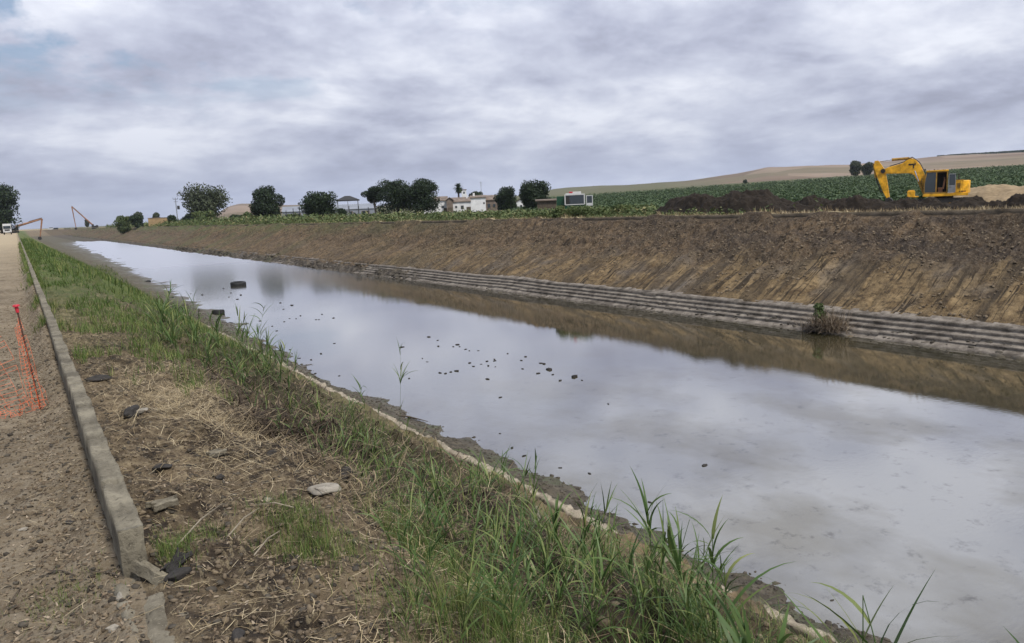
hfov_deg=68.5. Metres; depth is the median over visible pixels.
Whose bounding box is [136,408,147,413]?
rock
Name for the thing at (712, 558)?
reed
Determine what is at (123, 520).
parapet wall
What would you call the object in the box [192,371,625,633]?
dead stems
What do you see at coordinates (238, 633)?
rock
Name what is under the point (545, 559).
reed
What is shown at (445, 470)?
reed
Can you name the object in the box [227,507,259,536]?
straw stalk
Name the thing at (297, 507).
grass tuft
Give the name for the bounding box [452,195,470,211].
farm house
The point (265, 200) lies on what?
evergreen tree
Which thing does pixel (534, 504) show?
reed
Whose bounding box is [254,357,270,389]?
reed
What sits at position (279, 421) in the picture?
reed
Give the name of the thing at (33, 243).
tall grass
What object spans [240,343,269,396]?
reed
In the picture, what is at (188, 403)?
straw mat
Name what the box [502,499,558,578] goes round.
reed
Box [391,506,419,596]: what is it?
reed
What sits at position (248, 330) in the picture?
reed
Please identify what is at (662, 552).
reed
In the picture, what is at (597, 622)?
reed
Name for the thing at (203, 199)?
eucalyptus
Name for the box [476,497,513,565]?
reed
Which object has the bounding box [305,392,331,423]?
reed
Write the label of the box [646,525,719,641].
reed
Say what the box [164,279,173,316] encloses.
reed
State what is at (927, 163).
hills
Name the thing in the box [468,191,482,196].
farmyard tree
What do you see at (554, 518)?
reed
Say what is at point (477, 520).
reed
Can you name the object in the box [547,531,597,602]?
reed
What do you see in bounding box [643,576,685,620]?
reed
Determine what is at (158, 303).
reed
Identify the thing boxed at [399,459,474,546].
reed
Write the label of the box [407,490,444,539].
reed
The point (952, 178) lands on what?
door
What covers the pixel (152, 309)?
reed
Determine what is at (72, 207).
excavator
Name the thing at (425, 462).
reed
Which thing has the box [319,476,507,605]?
grass tuft
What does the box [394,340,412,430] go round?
reed
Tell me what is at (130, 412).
rock
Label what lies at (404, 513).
reed
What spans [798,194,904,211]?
spoil heap
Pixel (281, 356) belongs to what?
reed
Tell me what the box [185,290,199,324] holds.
reed
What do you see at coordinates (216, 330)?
reed
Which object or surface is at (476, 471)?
reed
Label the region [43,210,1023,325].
bank
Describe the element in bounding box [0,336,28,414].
safety net
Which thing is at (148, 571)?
concrete chunk
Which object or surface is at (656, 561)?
reed
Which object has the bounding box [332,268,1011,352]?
step debris
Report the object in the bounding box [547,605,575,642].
reed
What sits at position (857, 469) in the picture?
water
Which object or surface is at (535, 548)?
reed
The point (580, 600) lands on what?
reed
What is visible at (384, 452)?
reed
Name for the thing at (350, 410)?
reed
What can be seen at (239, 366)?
reed
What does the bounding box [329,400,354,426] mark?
reed
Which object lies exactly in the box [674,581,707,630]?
reed
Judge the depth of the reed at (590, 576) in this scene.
4.70 m
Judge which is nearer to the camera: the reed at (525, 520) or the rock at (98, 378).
the reed at (525, 520)
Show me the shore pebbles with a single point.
(760, 582)
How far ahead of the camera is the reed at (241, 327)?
15.22 m
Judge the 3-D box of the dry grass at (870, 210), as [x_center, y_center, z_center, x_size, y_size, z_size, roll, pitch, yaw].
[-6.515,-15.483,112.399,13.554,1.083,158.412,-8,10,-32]
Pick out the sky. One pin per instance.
(109, 109)
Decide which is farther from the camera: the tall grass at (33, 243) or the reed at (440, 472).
the tall grass at (33, 243)
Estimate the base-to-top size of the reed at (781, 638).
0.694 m
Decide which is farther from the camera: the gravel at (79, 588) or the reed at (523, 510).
the reed at (523, 510)
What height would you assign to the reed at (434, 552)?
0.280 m
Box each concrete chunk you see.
[129,558,167,583]
[145,494,178,511]
[160,547,193,573]
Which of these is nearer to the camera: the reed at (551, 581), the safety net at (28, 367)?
the reed at (551, 581)
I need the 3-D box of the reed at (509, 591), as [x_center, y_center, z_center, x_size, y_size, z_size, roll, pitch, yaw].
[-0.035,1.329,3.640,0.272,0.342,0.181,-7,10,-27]
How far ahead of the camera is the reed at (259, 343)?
11.71 m
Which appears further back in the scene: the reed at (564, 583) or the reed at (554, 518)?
the reed at (554, 518)
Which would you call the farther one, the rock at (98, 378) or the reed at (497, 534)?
the rock at (98, 378)
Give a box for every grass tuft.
[148,519,220,592]
[152,511,259,553]
[229,484,379,565]
[248,515,394,584]
[293,519,593,642]
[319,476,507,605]
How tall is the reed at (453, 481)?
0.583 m
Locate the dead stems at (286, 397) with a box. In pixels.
[129,313,718,617]
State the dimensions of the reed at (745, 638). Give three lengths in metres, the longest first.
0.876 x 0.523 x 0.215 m
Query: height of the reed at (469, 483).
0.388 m
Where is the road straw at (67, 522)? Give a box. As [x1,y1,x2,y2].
[0,302,153,642]
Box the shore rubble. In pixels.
[174,246,1023,360]
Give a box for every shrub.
[113,215,131,233]
[129,215,143,227]
[167,215,176,221]
[180,214,191,220]
[191,209,215,219]
[242,211,252,218]
[337,208,346,213]
[551,205,566,217]
[565,205,592,217]
[594,207,605,214]
[611,204,635,212]
[790,303,857,333]
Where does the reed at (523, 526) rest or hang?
on the bank at (146, 286)
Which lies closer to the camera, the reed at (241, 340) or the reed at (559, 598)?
the reed at (559, 598)
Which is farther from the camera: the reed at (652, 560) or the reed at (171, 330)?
the reed at (171, 330)
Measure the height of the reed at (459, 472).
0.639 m
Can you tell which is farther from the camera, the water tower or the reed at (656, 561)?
the water tower
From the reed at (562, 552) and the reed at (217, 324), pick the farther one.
the reed at (217, 324)
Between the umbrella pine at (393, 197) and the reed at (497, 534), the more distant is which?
the umbrella pine at (393, 197)
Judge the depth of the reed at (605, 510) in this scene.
5.70 m
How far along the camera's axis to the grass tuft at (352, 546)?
3.69 m
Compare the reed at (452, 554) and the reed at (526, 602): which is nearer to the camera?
the reed at (526, 602)
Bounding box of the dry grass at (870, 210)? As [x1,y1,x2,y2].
[312,203,1023,222]
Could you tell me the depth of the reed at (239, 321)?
22.77 m
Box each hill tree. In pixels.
[849,160,862,175]
[861,162,873,175]
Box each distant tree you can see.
[133,211,143,220]
[152,212,159,217]
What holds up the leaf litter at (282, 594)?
on the bank at (146, 286)
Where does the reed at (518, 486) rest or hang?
on the bank at (146, 286)
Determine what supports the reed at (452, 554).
on the bank at (146, 286)
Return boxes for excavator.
[10,218,42,239]
[71,206,98,229]
[873,157,970,202]
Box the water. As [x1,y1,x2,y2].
[73,241,1023,642]
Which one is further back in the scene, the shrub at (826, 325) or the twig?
the shrub at (826, 325)
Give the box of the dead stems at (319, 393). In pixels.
[92,283,781,622]
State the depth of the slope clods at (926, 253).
53.21 m
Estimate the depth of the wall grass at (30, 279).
20.21 m
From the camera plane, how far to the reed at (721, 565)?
4.05 m
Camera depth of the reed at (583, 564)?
3.76 m
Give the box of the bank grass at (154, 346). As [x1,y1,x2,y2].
[20,238,327,405]
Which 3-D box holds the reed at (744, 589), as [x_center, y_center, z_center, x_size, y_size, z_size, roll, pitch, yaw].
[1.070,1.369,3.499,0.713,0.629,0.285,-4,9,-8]
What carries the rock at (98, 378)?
on the bank at (146, 286)
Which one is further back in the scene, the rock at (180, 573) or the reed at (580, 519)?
the reed at (580, 519)
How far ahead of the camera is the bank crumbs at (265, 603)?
3.65 m
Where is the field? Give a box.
[64,164,1023,228]
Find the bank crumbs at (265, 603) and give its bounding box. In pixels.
[61,323,545,642]
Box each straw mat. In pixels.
[81,354,229,409]
[95,369,297,466]
[119,411,405,521]
[213,433,600,638]
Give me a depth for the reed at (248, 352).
10.70 m
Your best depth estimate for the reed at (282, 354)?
16.31 m
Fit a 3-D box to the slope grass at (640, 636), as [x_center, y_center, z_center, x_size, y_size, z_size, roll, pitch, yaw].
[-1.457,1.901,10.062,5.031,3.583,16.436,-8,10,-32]
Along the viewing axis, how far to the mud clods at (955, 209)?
54.66 m
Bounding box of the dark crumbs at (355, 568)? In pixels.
[0,323,535,642]
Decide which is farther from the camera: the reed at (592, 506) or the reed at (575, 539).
the reed at (592, 506)
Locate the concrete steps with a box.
[199,248,1023,356]
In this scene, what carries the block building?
on the field
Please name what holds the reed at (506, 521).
on the bank at (146, 286)
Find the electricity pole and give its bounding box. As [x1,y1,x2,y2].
[175,198,179,219]
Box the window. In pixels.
[924,172,935,192]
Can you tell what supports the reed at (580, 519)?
on the bank at (146, 286)
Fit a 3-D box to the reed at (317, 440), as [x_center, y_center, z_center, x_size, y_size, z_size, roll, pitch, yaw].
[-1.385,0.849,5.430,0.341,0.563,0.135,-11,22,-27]
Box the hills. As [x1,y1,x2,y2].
[219,152,1023,218]
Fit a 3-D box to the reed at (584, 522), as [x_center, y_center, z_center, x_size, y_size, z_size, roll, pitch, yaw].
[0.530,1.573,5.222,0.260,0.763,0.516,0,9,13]
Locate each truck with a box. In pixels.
[2,224,11,234]
[557,191,592,208]
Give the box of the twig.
[89,571,123,576]
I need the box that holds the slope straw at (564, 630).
[122,306,784,642]
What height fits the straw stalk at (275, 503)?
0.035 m
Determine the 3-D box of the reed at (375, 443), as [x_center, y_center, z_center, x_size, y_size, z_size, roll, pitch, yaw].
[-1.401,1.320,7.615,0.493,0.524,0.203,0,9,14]
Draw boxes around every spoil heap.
[654,188,818,214]
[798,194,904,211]
[888,197,1010,209]
[970,193,1023,207]
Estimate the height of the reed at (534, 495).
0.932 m
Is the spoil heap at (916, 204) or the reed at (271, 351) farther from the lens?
the spoil heap at (916, 204)
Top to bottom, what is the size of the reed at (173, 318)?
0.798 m
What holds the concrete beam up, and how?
on the bank at (146, 286)
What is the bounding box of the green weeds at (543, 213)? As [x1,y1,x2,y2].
[131,202,659,226]
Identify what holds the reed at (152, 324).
on the bank at (146, 286)
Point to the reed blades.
(677, 626)
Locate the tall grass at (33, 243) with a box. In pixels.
[23,237,257,350]
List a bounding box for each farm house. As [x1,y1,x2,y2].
[433,196,447,213]
[445,197,452,212]
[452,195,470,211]
[470,193,485,211]
[484,195,497,210]
[516,199,525,206]
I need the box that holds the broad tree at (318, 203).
[298,191,337,215]
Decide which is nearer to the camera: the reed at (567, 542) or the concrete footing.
the concrete footing
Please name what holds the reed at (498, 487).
on the bank at (146, 286)
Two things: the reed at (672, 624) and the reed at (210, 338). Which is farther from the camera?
the reed at (210, 338)
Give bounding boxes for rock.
[85,374,111,381]
[105,623,120,632]
[115,592,122,600]
[123,405,139,419]
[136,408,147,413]
[152,463,171,469]
[163,567,191,582]
[215,474,224,479]
[231,628,244,641]
[266,450,276,456]
[307,483,340,495]
[339,466,352,480]
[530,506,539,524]
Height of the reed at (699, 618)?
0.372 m
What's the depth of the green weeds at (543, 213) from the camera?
137.03 m
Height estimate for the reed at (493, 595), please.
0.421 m
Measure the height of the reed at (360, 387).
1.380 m
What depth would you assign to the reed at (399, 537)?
3.60 m
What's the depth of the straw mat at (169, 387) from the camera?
7.79 m
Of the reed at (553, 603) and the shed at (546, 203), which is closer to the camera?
the reed at (553, 603)
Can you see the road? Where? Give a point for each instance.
(11, 277)
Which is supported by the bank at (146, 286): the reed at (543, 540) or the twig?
the reed at (543, 540)
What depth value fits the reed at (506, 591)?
3.31 m
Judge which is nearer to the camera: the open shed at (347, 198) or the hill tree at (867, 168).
the open shed at (347, 198)
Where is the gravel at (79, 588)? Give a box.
[1,548,125,641]
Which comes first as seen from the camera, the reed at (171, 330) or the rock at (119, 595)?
the rock at (119, 595)
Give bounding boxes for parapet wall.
[17,233,147,577]
[74,208,1023,228]
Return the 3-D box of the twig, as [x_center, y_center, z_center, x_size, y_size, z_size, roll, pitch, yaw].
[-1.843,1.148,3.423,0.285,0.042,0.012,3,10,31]
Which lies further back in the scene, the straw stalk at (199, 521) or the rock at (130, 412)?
the rock at (130, 412)
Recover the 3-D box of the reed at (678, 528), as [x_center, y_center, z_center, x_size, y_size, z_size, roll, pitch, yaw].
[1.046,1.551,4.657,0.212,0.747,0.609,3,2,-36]
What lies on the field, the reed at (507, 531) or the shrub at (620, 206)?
the shrub at (620, 206)
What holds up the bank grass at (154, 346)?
on the bank at (146, 286)
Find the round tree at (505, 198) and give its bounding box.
[493,186,517,210]
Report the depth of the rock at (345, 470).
5.69 m
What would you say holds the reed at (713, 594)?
on the bank at (146, 286)
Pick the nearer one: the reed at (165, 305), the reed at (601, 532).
the reed at (601, 532)
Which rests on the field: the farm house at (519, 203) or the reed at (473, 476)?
the farm house at (519, 203)
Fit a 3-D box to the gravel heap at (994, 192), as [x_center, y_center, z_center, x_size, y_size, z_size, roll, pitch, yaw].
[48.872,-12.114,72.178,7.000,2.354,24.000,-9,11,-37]
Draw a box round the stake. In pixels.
[12,304,41,408]
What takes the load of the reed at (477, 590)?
on the bank at (146, 286)
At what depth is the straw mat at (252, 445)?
5.22 m
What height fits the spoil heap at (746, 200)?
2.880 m
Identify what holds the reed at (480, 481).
on the bank at (146, 286)
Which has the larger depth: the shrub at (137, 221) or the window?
the shrub at (137, 221)
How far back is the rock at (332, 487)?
4.51 m
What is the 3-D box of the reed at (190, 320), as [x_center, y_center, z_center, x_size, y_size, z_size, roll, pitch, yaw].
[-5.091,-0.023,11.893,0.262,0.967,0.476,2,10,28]
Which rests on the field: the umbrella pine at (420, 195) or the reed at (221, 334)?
the umbrella pine at (420, 195)
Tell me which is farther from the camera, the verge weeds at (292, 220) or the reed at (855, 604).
the verge weeds at (292, 220)
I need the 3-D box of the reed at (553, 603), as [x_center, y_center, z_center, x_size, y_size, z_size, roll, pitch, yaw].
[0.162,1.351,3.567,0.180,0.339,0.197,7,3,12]
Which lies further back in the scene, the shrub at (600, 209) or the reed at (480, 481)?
the shrub at (600, 209)
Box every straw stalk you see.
[177,504,221,544]
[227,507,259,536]
[254,531,278,555]
[255,502,293,507]
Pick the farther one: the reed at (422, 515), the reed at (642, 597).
the reed at (422, 515)
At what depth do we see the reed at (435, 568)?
3.26 m
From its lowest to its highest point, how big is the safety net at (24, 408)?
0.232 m
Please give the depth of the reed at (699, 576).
7.66 m
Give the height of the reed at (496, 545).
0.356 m
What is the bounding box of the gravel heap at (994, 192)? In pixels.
[927,184,1023,201]
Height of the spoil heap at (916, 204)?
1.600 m
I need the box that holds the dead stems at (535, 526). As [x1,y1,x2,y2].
[299,421,805,642]
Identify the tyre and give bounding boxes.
[212,309,224,314]
[230,281,245,285]
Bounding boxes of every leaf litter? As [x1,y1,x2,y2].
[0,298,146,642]
[62,324,557,642]
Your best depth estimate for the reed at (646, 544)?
4.02 m
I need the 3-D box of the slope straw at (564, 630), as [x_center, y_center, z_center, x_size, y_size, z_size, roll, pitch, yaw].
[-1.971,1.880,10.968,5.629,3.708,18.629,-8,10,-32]
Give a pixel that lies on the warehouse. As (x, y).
(295, 209)
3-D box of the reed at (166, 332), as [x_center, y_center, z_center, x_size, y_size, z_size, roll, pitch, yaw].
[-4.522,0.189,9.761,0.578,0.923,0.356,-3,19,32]
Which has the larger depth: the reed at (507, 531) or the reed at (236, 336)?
the reed at (236, 336)
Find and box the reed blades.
[231,384,837,642]
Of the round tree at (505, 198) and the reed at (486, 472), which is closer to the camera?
the reed at (486, 472)
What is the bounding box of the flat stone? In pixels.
[205,448,226,457]
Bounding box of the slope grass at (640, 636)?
[126,306,871,642]
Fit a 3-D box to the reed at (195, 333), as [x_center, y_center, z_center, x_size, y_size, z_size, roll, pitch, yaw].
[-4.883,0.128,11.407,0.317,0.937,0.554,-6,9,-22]
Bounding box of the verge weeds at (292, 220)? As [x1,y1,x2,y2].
[106,198,822,227]
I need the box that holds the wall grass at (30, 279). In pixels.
[16,241,80,338]
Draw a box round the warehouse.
[282,203,375,215]
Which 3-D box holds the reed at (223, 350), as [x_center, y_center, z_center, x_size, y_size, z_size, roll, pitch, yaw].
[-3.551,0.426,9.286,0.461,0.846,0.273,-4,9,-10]
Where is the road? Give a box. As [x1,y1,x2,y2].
[0,233,152,642]
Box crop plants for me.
[509,164,1023,210]
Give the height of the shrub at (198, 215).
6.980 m
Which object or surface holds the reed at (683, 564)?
on the bank at (146, 286)
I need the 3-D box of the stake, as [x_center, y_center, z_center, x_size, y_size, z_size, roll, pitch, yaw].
[-4.399,0.376,6.838,0.116,1.078,0.057,-8,10,-32]
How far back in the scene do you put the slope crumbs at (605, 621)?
5.92 m
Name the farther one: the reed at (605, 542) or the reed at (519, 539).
the reed at (605, 542)
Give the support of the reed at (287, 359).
on the bank at (146, 286)
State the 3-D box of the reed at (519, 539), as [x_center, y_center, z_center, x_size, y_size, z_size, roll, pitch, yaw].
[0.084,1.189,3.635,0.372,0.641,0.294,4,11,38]
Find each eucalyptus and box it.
[0,182,22,233]
[177,182,232,218]
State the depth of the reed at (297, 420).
7.74 m
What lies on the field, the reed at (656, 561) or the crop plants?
the crop plants
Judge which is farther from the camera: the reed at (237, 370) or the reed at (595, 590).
the reed at (237, 370)
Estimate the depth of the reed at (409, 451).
9.43 m
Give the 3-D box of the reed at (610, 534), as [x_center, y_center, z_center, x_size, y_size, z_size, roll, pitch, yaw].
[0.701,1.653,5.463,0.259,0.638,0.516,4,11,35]
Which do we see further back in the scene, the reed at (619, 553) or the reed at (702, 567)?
the reed at (619, 553)
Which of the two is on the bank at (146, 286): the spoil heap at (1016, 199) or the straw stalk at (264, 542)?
the straw stalk at (264, 542)
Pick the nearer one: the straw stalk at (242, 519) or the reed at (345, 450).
the straw stalk at (242, 519)
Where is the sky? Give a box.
[0,0,1023,229]
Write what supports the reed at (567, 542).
on the bank at (146, 286)
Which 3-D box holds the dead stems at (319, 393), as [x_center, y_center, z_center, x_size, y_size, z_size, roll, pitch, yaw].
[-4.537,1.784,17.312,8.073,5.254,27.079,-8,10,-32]
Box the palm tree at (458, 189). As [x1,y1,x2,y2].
[453,183,462,196]
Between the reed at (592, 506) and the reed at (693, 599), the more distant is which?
the reed at (592, 506)
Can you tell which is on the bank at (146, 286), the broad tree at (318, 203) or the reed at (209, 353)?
the reed at (209, 353)
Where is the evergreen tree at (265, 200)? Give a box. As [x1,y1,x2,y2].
[248,185,284,216]
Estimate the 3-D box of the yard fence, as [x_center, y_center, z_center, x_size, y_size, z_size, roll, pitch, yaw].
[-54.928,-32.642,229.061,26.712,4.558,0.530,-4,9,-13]
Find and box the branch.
[397,414,427,421]
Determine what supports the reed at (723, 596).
on the bank at (146, 286)
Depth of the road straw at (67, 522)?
3.92 m
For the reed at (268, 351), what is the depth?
11.37 m
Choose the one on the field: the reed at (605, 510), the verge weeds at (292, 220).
the verge weeds at (292, 220)
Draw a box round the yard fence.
[286,205,375,215]
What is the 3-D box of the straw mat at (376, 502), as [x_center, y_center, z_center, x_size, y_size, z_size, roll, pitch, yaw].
[-0.826,1.436,5.094,1.750,1.169,6.430,-8,10,-32]
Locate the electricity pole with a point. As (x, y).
(177, 207)
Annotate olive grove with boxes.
[937,150,1023,155]
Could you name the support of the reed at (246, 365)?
on the bank at (146, 286)
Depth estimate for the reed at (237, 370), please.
9.10 m
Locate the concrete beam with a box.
[207,326,837,642]
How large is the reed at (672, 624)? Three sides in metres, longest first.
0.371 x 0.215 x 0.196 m
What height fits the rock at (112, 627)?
0.024 m
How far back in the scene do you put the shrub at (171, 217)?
341.75 m
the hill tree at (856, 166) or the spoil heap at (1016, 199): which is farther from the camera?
the hill tree at (856, 166)
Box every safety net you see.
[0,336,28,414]
[0,387,48,418]
[15,320,44,408]
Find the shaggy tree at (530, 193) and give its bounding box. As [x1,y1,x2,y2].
[519,179,550,208]
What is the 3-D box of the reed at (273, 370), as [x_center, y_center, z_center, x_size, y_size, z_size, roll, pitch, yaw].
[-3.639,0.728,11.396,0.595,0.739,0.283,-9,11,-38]
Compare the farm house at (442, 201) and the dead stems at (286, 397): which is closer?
the dead stems at (286, 397)
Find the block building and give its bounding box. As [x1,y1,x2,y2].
[148,217,166,226]
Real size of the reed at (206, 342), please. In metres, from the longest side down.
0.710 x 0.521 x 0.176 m
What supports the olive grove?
on the hills
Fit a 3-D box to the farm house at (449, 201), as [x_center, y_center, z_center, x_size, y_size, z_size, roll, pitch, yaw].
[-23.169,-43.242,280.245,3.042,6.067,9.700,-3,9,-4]
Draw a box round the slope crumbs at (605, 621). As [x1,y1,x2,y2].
[93,289,808,642]
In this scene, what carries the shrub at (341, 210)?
on the field
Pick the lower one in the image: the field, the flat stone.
the flat stone
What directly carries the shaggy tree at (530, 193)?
on the field
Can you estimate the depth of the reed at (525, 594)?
3.13 m
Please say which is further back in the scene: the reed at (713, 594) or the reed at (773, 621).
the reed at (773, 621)
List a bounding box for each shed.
[336,196,359,213]
[535,199,556,209]
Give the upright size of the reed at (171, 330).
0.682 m
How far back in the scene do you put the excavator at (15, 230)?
359.49 m
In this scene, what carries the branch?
on the water
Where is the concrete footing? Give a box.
[112,578,188,642]
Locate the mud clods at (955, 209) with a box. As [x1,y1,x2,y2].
[780,207,1019,213]
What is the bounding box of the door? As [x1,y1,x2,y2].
[948,173,955,192]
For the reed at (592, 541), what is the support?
on the bank at (146, 286)
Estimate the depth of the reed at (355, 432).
7.45 m
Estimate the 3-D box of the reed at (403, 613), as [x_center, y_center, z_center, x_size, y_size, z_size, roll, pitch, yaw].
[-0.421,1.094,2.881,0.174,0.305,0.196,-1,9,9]
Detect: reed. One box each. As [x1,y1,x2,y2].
[141,300,159,325]
[142,304,182,360]
[143,309,163,345]
[149,282,182,333]
[152,300,179,350]
[154,291,174,339]
[161,314,178,348]
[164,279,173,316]
[167,295,183,345]
[169,299,193,334]
[179,292,203,349]
[182,300,199,357]
[183,321,200,353]
[183,332,218,375]
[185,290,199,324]
[191,328,216,362]
[199,332,219,365]
[203,341,214,371]
[206,311,217,347]
[207,325,236,383]
[209,313,228,372]
[210,318,222,340]
[216,314,232,347]
[223,350,240,385]
[226,317,245,353]
[226,357,245,389]
[229,327,249,351]
[229,350,246,384]
[231,335,256,373]
[234,311,246,349]
[235,304,245,348]
[236,351,247,376]
[239,336,255,379]
[239,346,266,387]
[240,316,255,348]
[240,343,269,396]
[247,323,265,360]
[249,303,273,356]
[254,324,269,369]
[254,328,280,383]
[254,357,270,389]
[257,353,282,389]
[265,344,279,369]
[268,341,284,390]
[269,406,291,435]
[270,342,290,366]
[274,392,297,434]
[279,347,302,369]
[286,370,295,402]
[292,412,307,435]
[301,419,339,464]
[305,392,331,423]
[325,420,351,461]
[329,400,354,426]
[338,417,372,442]
[343,395,357,431]
[351,376,365,413]
[353,426,382,475]
[356,430,388,458]
[358,506,414,571]
[367,471,437,547]
[370,437,384,463]
[377,583,422,640]
[378,439,403,482]
[379,534,439,604]
[381,512,411,557]
[385,437,411,483]
[385,503,438,574]
[389,450,446,551]
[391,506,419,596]
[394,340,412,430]
[395,543,466,629]
[398,454,449,545]
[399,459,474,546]
[401,474,475,588]
[403,445,418,462]
[403,573,434,639]
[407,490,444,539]
[410,441,433,487]
[413,553,460,603]
[418,532,445,571]
[419,490,456,555]
[425,479,479,565]
[429,447,484,494]
[430,462,474,503]
[432,456,449,491]
[433,536,475,580]
[435,454,456,490]
[440,540,466,592]
[441,529,507,641]
[444,491,498,569]
[453,541,515,617]
[456,448,493,499]
[458,475,496,530]
[459,554,540,642]
[462,547,509,605]
[464,446,518,490]
[464,460,477,499]
[464,526,484,566]
[466,472,472,506]
[469,462,489,498]
[470,530,496,564]
[471,503,552,601]
[472,521,547,642]
[475,532,503,593]
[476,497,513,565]
[476,554,495,607]
[482,502,497,540]
[483,564,527,614]
[487,456,526,519]
[487,474,506,507]
[489,506,510,571]
[494,452,533,531]
[494,550,564,642]
[494,559,508,593]
[494,573,531,615]
[495,444,512,481]
[495,508,524,548]
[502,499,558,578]
[504,543,523,584]
[507,469,527,515]
[507,495,538,549]
[508,502,575,592]
[509,495,533,528]
[510,465,541,534]
[510,581,538,626]
[511,475,559,540]
[511,499,568,632]
[513,539,549,611]
[516,502,536,539]
[522,552,576,627]
[526,504,536,543]
[528,450,540,505]
[528,508,576,626]
[529,576,550,630]
[531,532,539,566]
[534,578,565,624]
[535,501,589,578]
[535,566,582,630]
[536,551,573,608]
[537,496,567,543]
[538,485,568,555]
[543,499,560,544]
[543,531,622,638]
[546,598,569,638]
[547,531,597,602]
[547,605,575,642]
[548,517,584,574]
[549,529,598,629]
[549,540,597,585]
[552,562,579,609]
[556,512,624,599]
[559,524,638,631]
[563,551,639,642]
[566,559,601,631]
[566,600,605,638]
[567,479,610,562]
[570,481,617,568]
[572,494,602,595]
[572,580,587,619]
[573,504,607,574]
[576,503,634,566]
[578,517,657,596]
[580,495,607,555]
[581,543,616,626]
[584,557,606,591]
[588,503,620,568]
[592,514,627,589]
[603,468,685,585]
[604,521,644,580]
[605,515,634,584]
[610,525,653,594]
[610,586,656,640]
[612,535,690,637]
[615,554,675,640]
[618,501,678,606]
[620,526,671,615]
[620,563,676,642]
[632,500,683,588]
[635,544,674,641]
[638,495,729,638]
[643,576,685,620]
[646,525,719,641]
[648,507,718,596]
[650,541,668,579]
[650,560,708,636]
[660,588,684,632]
[663,520,730,607]
[664,546,702,594]
[666,549,796,642]
[666,573,727,636]
[668,495,743,642]
[670,584,720,641]
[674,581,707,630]
[680,556,736,639]
[681,550,738,619]
[684,590,721,641]
[688,552,726,613]
[692,540,721,640]
[694,587,766,642]
[696,548,758,641]
[696,566,814,642]
[760,596,799,642]
[774,582,956,642]
[777,604,823,642]
[802,570,936,642]
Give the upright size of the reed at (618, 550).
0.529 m
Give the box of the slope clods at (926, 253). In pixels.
[385,215,1023,318]
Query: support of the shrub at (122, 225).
on the bank at (864, 283)
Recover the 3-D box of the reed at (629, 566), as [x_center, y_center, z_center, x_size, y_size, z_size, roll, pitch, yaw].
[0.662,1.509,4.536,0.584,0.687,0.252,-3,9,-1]
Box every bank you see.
[18,230,892,642]
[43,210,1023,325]
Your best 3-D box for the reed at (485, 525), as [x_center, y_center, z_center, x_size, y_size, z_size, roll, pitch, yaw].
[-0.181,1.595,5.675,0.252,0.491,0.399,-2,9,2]
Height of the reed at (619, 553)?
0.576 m
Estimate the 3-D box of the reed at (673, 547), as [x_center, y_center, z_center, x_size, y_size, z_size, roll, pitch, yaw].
[0.885,1.341,3.968,0.577,0.778,0.529,6,12,44]
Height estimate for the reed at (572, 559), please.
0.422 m
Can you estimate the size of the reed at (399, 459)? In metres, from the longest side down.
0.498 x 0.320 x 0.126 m
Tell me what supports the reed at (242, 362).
on the bank at (146, 286)
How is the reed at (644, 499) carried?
on the bank at (146, 286)
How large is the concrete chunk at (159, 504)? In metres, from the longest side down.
0.169 x 0.092 x 0.041 m
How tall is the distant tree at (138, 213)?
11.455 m
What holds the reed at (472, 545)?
on the bank at (146, 286)
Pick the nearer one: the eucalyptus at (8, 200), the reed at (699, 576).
the reed at (699, 576)
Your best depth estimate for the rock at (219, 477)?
4.84 m
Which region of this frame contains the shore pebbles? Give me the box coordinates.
[170,302,890,642]
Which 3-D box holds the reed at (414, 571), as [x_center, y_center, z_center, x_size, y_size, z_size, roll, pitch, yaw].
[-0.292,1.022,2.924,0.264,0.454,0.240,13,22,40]
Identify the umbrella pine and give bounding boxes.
[360,186,382,209]
[374,179,409,213]
[399,178,441,212]
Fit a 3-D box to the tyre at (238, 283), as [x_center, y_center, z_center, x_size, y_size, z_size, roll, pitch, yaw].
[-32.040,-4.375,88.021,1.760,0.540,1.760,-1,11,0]
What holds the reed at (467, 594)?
on the bank at (146, 286)
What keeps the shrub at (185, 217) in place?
on the field
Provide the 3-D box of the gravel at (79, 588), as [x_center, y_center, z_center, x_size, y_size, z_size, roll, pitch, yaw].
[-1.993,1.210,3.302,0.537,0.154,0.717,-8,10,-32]
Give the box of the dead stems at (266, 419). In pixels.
[202,373,393,492]
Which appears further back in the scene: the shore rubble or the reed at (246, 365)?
the shore rubble
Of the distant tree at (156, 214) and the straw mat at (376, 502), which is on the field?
the distant tree at (156, 214)
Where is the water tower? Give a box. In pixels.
[462,189,466,196]
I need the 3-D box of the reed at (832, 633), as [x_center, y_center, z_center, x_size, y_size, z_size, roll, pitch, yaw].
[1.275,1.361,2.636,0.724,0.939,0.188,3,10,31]
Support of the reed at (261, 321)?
on the bank at (146, 286)
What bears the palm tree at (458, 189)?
on the field
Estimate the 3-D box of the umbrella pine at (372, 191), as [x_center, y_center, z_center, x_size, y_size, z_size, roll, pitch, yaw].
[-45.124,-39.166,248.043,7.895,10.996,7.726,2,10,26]

